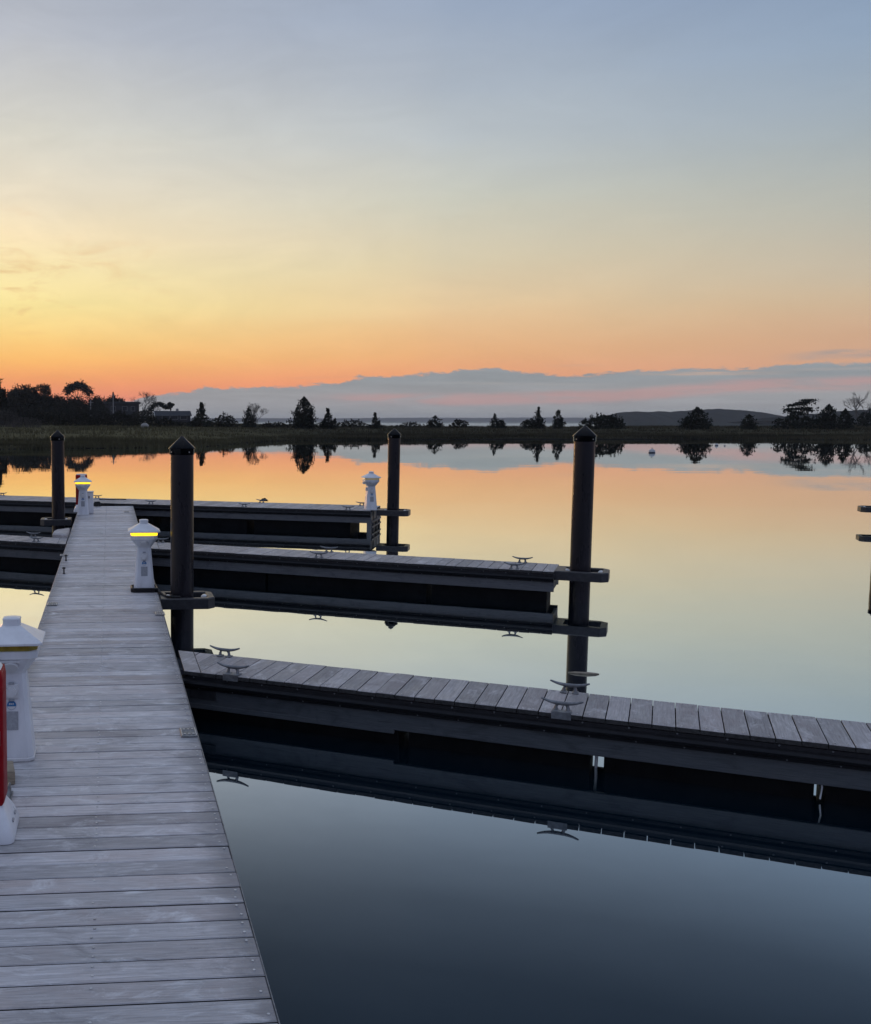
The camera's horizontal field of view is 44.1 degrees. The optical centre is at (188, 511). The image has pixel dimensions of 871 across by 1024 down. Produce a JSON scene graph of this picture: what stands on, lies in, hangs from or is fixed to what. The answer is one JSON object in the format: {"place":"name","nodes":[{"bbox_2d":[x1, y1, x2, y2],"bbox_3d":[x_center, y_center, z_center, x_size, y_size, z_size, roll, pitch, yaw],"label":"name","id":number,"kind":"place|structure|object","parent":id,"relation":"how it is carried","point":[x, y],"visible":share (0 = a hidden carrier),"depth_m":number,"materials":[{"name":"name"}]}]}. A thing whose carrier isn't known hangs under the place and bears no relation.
{"place":"outdoors","nodes":[
{"label":"outdoors","id":0,"kind":"place"},
{"bbox_2d":[6,782,12,799],"bbox_3d":[-1.052,1.634,5.973,0.040,0.070,0.169,0,5,-4],"label":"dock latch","id":1,"kind":"object","parent":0,"point":[9,794],"visible":0.68,"depth_m":5.96,"materials":[{"name":"metal"}]},
{"bbox_2d":[7,761,14,784],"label":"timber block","id":2,"kind":"structure","parent":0,"point":[10,772],"depth_m":6.18,"materials":[{"name":"beige wood"}]},
{"bbox_2d":[190,417,590,420],"bbox_3d":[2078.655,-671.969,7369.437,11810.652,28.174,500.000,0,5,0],"label":"coast hill","id":3,"kind":"structure","parent":0,"point":[426,419],"depth_m":7178.11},
{"bbox_2d":[0,421,870,1023],"bbox_3d":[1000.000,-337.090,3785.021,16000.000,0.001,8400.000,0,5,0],"label":"water","id":4,"kind":"structure","parent":0,"point":[404,881],"depth_m":8.25,"materials":[{"name":"liquid"}]},
{"bbox_2d":[0,528,69,566],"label":"finger dock","id":5,"kind":"object","parent":4,"relation":"on","point":[34,550],"visible":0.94,"depth_m":18.68,"materials":[{"name":"grey wood"}]},
{"bbox_2d":[50,430,64,533],"bbox_3d":[-2.930,0.873,23.070,0.334,5.425,0.334,0,5,-4],"label":"dock pile","id":6,"kind":"object","parent":4,"relation":"in","point":[57,473],"visible":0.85,"depth_m":22.81,"materials":[{"name":"black metal"}]},
{"bbox_2d":[0,506,279,1023],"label":"floating walkway","id":7,"kind":"structure","parent":4,"relation":"on","point":[122,900],"depth_m":5.40,"materials":[{"name":"grey wood"}]},
{"bbox_2d":[0,662,18,844],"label":"extinguisher cabinet","id":8,"kind":"object","parent":7,"relation":"on","point":[9,817],"visible":1,"depth_m":5.38,"materials":[{"name":"red plastic"}]},
{"bbox_2d":[0,615,45,761],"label":"power pedestal","id":9,"kind":"object","parent":7,"relation":"on","point":[20,643],"visible":0.92,"depth_m":6.60,"materials":[{"name":"white plastic"}]},
{"bbox_2d":[74,474,86,511],"bbox_3d":[-2.586,-0.467,24.667,0.380,0.911,0.380,0,5,-4],"label":"extinguisher cabinet","id":10,"kind":"object","parent":7,"relation":"on","point":[77,494],"visible":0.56,"depth_m":24.54,"materials":[{"name":"red plastic"}]},
{"bbox_2d":[74,475,91,514],"bbox_3d":[-2.463,-0.396,23.807,0.410,0.924,0.410,0,5,-4],"label":"power pedestal","id":11,"kind":"object","parent":7,"relation":"on","point":[82,483],"visible":1,"depth_m":23.71,"materials":[{"name":"white plastic"}]},
{"bbox_2d":[87,491,93,513],"bbox_3d":[-2.357,-0.231,24.207,0.224,0.525,0.226,0,5,-4],"label":"utility box","id":12,"kind":"object","parent":7,"relation":"on","point":[90,501],"visible":0.74,"depth_m":24.11,"materials":[{"name":"white plastic"}]},
{"bbox_2d":[94,501,100,505],"bbox_3d":[-2.341,-0.210,26.154,0.208,0.127,0.171,0,5,0],"label":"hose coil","id":13,"kind":"object","parent":7,"relation":"on","point":[97,503],"visible":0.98,"depth_m":26.09,"materials":[{"name":"black rubber"}]},
{"bbox_2d":[128,519,159,592],"bbox_3d":[-0.581,0.553,13.223,0.410,0.924,0.410,0,5,-4],"label":"power pedestal","id":14,"kind":"object","parent":7,"relation":"on","point":[143,534],"visible":1,"depth_m":13.12,"materials":[{"name":"white plastic"}]},
{"bbox_2d":[157,589,179,597],"bbox_3d":[-0.313,1.028,12.931,0.143,0.072,0.663,-3,6,-29],"label":"cable","id":15,"kind":"object","parent":7,"relation":"on","point":[162,594],"visible":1,"depth_m":12.73,"materials":[{"name":"black rubber"}]},
{"bbox_2d":[169,436,194,631],"bbox_3d":[-0.085,1.763,13.010,0.334,5.450,0.334,-2,5,-18],"label":"dock pile","id":16,"kind":"object","parent":4,"relation":"in","point":[181,448],"visible":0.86,"depth_m":12.76,"materials":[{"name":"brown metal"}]},
{"bbox_2d":[0,492,410,530],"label":"cross dock","id":17,"kind":"object","parent":4,"relation":"on","point":[302,515],"visible":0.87,"depth_m":25.69,"materials":[{"name":"grey wood"}]},
{"bbox_2d":[361,471,380,509],"bbox_3d":[4.369,-0.515,24.571,0.410,0.924,0.410,0,5,-4],"label":"power pedestal","id":18,"kind":"object","parent":17,"relation":"on","point":[370,480],"visible":1,"depth_m":24.47,"materials":[{"name":"white plastic"}]},
{"bbox_2d":[151,538,609,601],"bbox_3d":[2.602,1.023,16.495,7.717,0.822,0.914,2,6,25],"label":"finger dock","id":19,"kind":"object","parent":4,"relation":"on","point":[520,580],"visible":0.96,"depth_m":15.97,"materials":[{"name":"grey wood"}]},
{"bbox_2d":[387,428,400,530],"bbox_3d":[4.930,0.707,24.782,0.334,5.449,0.334,-4,6,-37],"label":"dock pile","id":20,"kind":"object","parent":4,"relation":"in","point":[393,474],"visible":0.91,"depth_m":24.53,"materials":[{"name":"black metal"}]},
{"bbox_2d":[178,645,870,806],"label":"finger dock","id":21,"kind":"object","parent":4,"relation":"on","point":[799,756],"visible":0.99,"depth_m":7.88,"materials":[{"name":"grey wood"}]},
{"bbox_2d":[569,425,596,602],"bbox_3d":[5.735,1.519,15.056,0.334,5.570,0.334,-1,5,-9],"label":"dock pile","id":22,"kind":"object","parent":4,"relation":"in","point":[584,438],"visible":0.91,"depth_m":14.81,"materials":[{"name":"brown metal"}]},
{"bbox_2d":[857,505,870,512],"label":"finger dock","id":23,"kind":"object","parent":4,"relation":"on","point":[861,508],"visible":1,"depth_m":26.06,"materials":[{"name":"grey wood"}]},
{"bbox_2d":[0,420,870,449],"bbox_3d":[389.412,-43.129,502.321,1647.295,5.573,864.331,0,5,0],"label":"marsh ground","id":24,"kind":"structure","parent":0,"point":[331,430],"depth_m":145.69,"materials":[{"name":"plant"}]},
{"bbox_2d":[0,378,14,424],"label":"spruce tree","id":25,"kind":"object","parent":24,"relation":"on","point":[3,401],"visible":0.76,"depth_m":227.61,"materials":[{"name":"green plant"}]},
{"bbox_2d":[6,383,37,400],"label":"broadleaf tree","id":26,"kind":"object","parent":24,"relation":"on","point":[19,392],"visible":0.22,"depth_m":325.10,"materials":[{"name":"green plant"}]},
{"bbox_2d":[11,416,42,427],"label":"shrub","id":27,"kind":"object","parent":24,"relation":"on","point":[26,423],"visible":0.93,"depth_m":181.10,"materials":[{"name":"plant"}]},
{"bbox_2d":[7,384,55,421],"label":"woodland thicket","id":28,"kind":"object","parent":24,"relation":"on","point":[28,401],"visible":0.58,"depth_m":297.70,"materials":[{"name":"green plant"}]},
{"bbox_2d":[17,410,59,425],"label":"shrub thicket","id":29,"kind":"object","parent":24,"relation":"on","point":[40,414],"visible":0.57,"depth_m":214.02,"materials":[{"name":"green plant"}]},
{"bbox_2d":[34,383,51,396],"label":"broadleaf tree","id":30,"kind":"object","parent":24,"relation":"on","point":[44,389],"visible":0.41,"depth_m":376.80,"materials":[{"name":"green plant"}]},
{"bbox_2d":[46,393,61,416],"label":"woodland thicket","id":31,"kind":"object","parent":24,"relation":"on","point":[57,399],"visible":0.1,"depth_m":332.55,"materials":[{"name":"green plant"}]},
{"bbox_2d":[47,393,64,401],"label":"broadleaf tree","id":32,"kind":"object","parent":24,"relation":"on","point":[54,397],"visible":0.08,"depth_m":337.22,"materials":[{"name":"green plant"}]},
{"bbox_2d":[43,395,95,421],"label":"woodland thicket","id":33,"kind":"object","parent":24,"relation":"on","point":[70,407],"visible":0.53,"depth_m":293.90,"materials":[{"name":"green plant"}]},
{"bbox_2d":[54,409,98,425],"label":"shrub thicket","id":34,"kind":"object","parent":24,"relation":"on","point":[88,420],"visible":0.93,"depth_m":203.56,"materials":[{"name":"green plant"}]},
{"bbox_2d":[60,394,92,413],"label":"broadleaf tree","id":35,"kind":"object","parent":24,"relation":"on","point":[70,398],"visible":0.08,"depth_m":317.73,"materials":[{"name":"green plant"}]},
{"bbox_2d":[61,380,94,399],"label":"umbrella pine","id":36,"kind":"object","parent":24,"relation":"on","point":[84,388],"visible":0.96,"depth_m":416.34,"materials":[{"name":"green plant"}]},
{"bbox_2d":[87,395,106,415],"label":"broadleaf tree","id":37,"kind":"object","parent":24,"relation":"on","point":[99,399],"visible":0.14,"depth_m":396.47,"materials":[{"name":"green plant"}]},
{"bbox_2d":[85,396,109,420],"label":"woodland thicket","id":38,"kind":"object","parent":24,"relation":"on","point":[98,408],"visible":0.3,"depth_m":337.38,"materials":[{"name":"green plant"}]},
{"bbox_2d":[92,409,137,425],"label":"shrub thicket","id":39,"kind":"object","parent":24,"relation":"on","point":[117,417],"visible":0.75,"depth_m":210.44,"materials":[{"name":"green plant"}]},
{"bbox_2d":[105,395,124,401],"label":"broadleaf tree","id":40,"kind":"object","parent":24,"relation":"on","point":[119,399],"visible":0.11,"depth_m":406.07,"materials":[{"name":"green plant"}]},
{"bbox_2d":[104,402,140,419],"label":"house","id":41,"kind":"structure","parent":24,"relation":"on","point":[127,407],"depth_m":368.08,"materials":[{"name":"grey wood"}]},
{"bbox_2d":[126,413,157,425],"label":"shrub thicket","id":42,"kind":"object","parent":24,"relation":"on","point":[149,420],"visible":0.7,"depth_m":203.94,"materials":[{"name":"green plant"}]},
{"bbox_2d":[127,406,158,419],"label":"woodland thicket","id":43,"kind":"object","parent":24,"relation":"on","point":[149,411],"visible":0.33,"depth_m":342.46,"materials":[{"name":"green plant"}]},
{"bbox_2d":[130,392,156,412],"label":"bare tree","id":44,"kind":"object","parent":24,"relation":"on","point":[150,399],"visible":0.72,"depth_m":396.65,"materials":[{"name":"brown plant"}]},
{"bbox_2d":[148,401,168,410],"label":"pine tree","id":45,"kind":"object","parent":24,"relation":"on","point":[160,404],"visible":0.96,"depth_m":357.57,"materials":[{"name":"green plant"}]},
{"bbox_2d":[152,417,177,426],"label":"shrub thicket","id":46,"kind":"object","parent":24,"relation":"on","point":[167,422],"visible":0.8,"depth_m":195.12,"materials":[{"name":"green plant"}]},
{"bbox_2d":[167,402,174,410],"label":"broadleaf tree","id":47,"kind":"object","parent":24,"relation":"on","point":[170,405],"visible":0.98,"depth_m":357.67,"materials":[{"name":"green plant"}]},
{"bbox_2d":[152,409,191,422],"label":"house","id":48,"kind":"structure","parent":24,"relation":"on","point":[179,416],"depth_m":329.05,"materials":[{"name":"grey wood"}]},
{"bbox_2d":[172,420,191,425],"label":"shrub thicket","id":49,"kind":"object","parent":24,"relation":"on","point":[180,423],"visible":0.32,"depth_m":204.04,"materials":[{"name":"green plant"}]},
{"bbox_2d":[186,402,216,426],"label":"cedar tree","id":50,"kind":"object","parent":24,"relation":"on","point":[198,420],"visible":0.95,"depth_m":193.72,"materials":[{"name":"green plant"}]},
{"bbox_2d":[211,411,238,426],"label":"shrub","id":51,"kind":"object","parent":24,"relation":"on","point":[228,420],"visible":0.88,"depth_m":193.89,"materials":[{"name":"green plant"}]},
{"bbox_2d":[237,407,258,427],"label":"cedar tree","id":52,"kind":"object","parent":24,"relation":"on","point":[248,423],"visible":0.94,"depth_m":190.86,"materials":[{"name":"green plant"}]},
{"bbox_2d":[242,403,268,424],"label":"bare tree","id":53,"kind":"object","parent":24,"relation":"on","point":[255,410],"visible":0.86,"depth_m":193.34,"materials":[{"name":"brown plant"}]},
{"bbox_2d":[259,421,288,427],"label":"shrub","id":54,"kind":"object","parent":24,"relation":"on","point":[278,423],"visible":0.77,"depth_m":194.92,"materials":[{"name":"green plant"}]},
{"bbox_2d":[286,396,320,428],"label":"cedar tree","id":55,"kind":"object","parent":24,"relation":"on","point":[303,420],"visible":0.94,"depth_m":176.45,"materials":[{"name":"green plant"}]},
{"bbox_2d":[319,408,338,428],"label":"cedar tree","id":56,"kind":"object","parent":24,"relation":"on","point":[327,422],"visible":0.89,"depth_m":178.79,"materials":[{"name":"green plant"}]},
{"bbox_2d":[337,419,368,427],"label":"shrub","id":57,"kind":"object","parent":24,"relation":"on","point":[346,423],"visible":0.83,"depth_m":198.97,"materials":[{"name":"green plant"}]},
{"bbox_2d":[366,412,384,428],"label":"cedar tree","id":58,"kind":"object","parent":24,"relation":"on","point":[375,424],"visible":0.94,"depth_m":180.87,"materials":[{"name":"green plant"}]},
{"bbox_2d":[393,421,420,427],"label":"shrub","id":59,"kind":"object","parent":24,"relation":"on","point":[414,424],"visible":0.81,"depth_m":204.01,"materials":[{"name":"green plant"}]},
{"bbox_2d":[423,415,443,427],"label":"shrub","id":60,"kind":"object","parent":24,"relation":"on","point":[429,423],"visible":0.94,"depth_m":184.87,"materials":[{"name":"green plant"}]},
{"bbox_2d":[449,419,468,427],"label":"shrub","id":61,"kind":"object","parent":24,"relation":"on","point":[462,423],"visible":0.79,"depth_m":195.06,"materials":[{"name":"green plant"}]},
{"bbox_2d":[487,413,499,427],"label":"cedar tree","id":62,"kind":"object","parent":24,"relation":"on","point":[494,422],"visible":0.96,"depth_m":191.06,"materials":[{"name":"green plant"}]},
{"bbox_2d":[496,418,507,427],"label":"shrub","id":63,"kind":"object","parent":24,"relation":"on","point":[501,423],"visible":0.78,"depth_m":191.09,"materials":[{"name":"green plant"}]},
{"bbox_2d":[520,418,537,428],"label":"shrub","id":64,"kind":"object","parent":24,"relation":"on","point":[526,422],"visible":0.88,"depth_m":187.34,"materials":[{"name":"green plant"}]},
{"bbox_2d":[530,407,545,428],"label":"cedar tree","id":65,"kind":"object","parent":24,"relation":"on","point":[540,420],"visible":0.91,"depth_m":186.88,"materials":[{"name":"green plant"}]},
{"bbox_2d":[552,410,565,428],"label":"cedar tree","id":66,"kind":"object","parent":24,"relation":"on","point":[557,422],"visible":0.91,"depth_m":187.00,"materials":[{"name":"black plant"}]},
{"bbox_2d":[577,413,625,429],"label":"shrub","id":67,"kind":"object","parent":24,"relation":"on","point":[612,421],"visible":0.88,"depth_m":178.97,"materials":[{"name":"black plant"}]},
{"bbox_2d":[678,413,710,429],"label":"shrub","id":68,"kind":"object","parent":24,"relation":"on","point":[690,421],"visible":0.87,"depth_m":177.72,"materials":[{"name":"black plant"}]},
{"bbox_2d":[676,407,713,428],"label":"cedar tree","id":69,"kind":"object","parent":24,"relation":"on","point":[698,411],"visible":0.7,"depth_m":178.55,"materials":[{"name":"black plant"}]},
{"bbox_2d":[734,414,760,429],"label":"cedar tree","id":70,"kind":"object","parent":24,"relation":"on","point":[749,423],"visible":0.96,"depth_m":176.83,"materials":[{"name":"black plant"}]},
{"bbox_2d":[768,410,821,429],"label":"shrub","id":71,"kind":"object","parent":24,"relation":"on","point":[792,417],"visible":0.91,"depth_m":178.88,"materials":[{"name":"black plant"}]},
{"bbox_2d":[781,398,818,415],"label":"umbrella pine","id":72,"kind":"object","parent":24,"relation":"on","point":[804,402],"visible":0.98,"depth_m":180.41,"materials":[{"name":"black plant"}]},
{"bbox_2d":[812,404,838,428],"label":"cedar tree","id":73,"kind":"object","parent":24,"relation":"on","point":[827,422],"visible":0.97,"depth_m":177.58,"materials":[{"name":"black plant"}]},
{"bbox_2d":[832,408,856,429],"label":"cedar tree","id":74,"kind":"object","parent":24,"relation":"on","point":[847,422],"visible":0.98,"depth_m":175.79,"materials":[{"name":"black plant"}]},
{"bbox_2d":[844,391,870,419],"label":"bare tree","id":75,"kind":"object","parent":24,"relation":"on","point":[858,402],"visible":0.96,"depth_m":218.36,"materials":[{"name":"grey plant"}]},
{"bbox_2d":[855,409,870,426],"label":"shrub","id":76,"kind":"object","parent":24,"relation":"on","point":[863,421],"visible":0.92,"depth_m":213.74,"materials":[{"name":"black plant"}]},
{"bbox_2d":[0,0,870,418],"label":"sky","id":77,"kind":"structure","parent":0,"point":[353,208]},
{"bbox_2d":[568,672,598,674],"bbox_3d":[4.129,1.686,10.701,0.312,0.034,0.051,1,5,12],"label":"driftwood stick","id":78,"kind":"object","parent":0,"point":[588,673],"visible":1,"depth_m":10.68,"materials":[{"name":"grey wood"}]},
{"bbox_2d":[592,409,783,421],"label":"island hill","id":79,"kind":"structure","parent":0,"point":[722,415],"depth_m":1619.79,"materials":[{"name":"green plant"}]},
{"bbox_2d":[737,410,870,422],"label":"headland hill","id":80,"kind":"structure","parent":0,"point":[837,413],"depth_m":1083.37,"materials":[{"name":"plant"}]}
]}

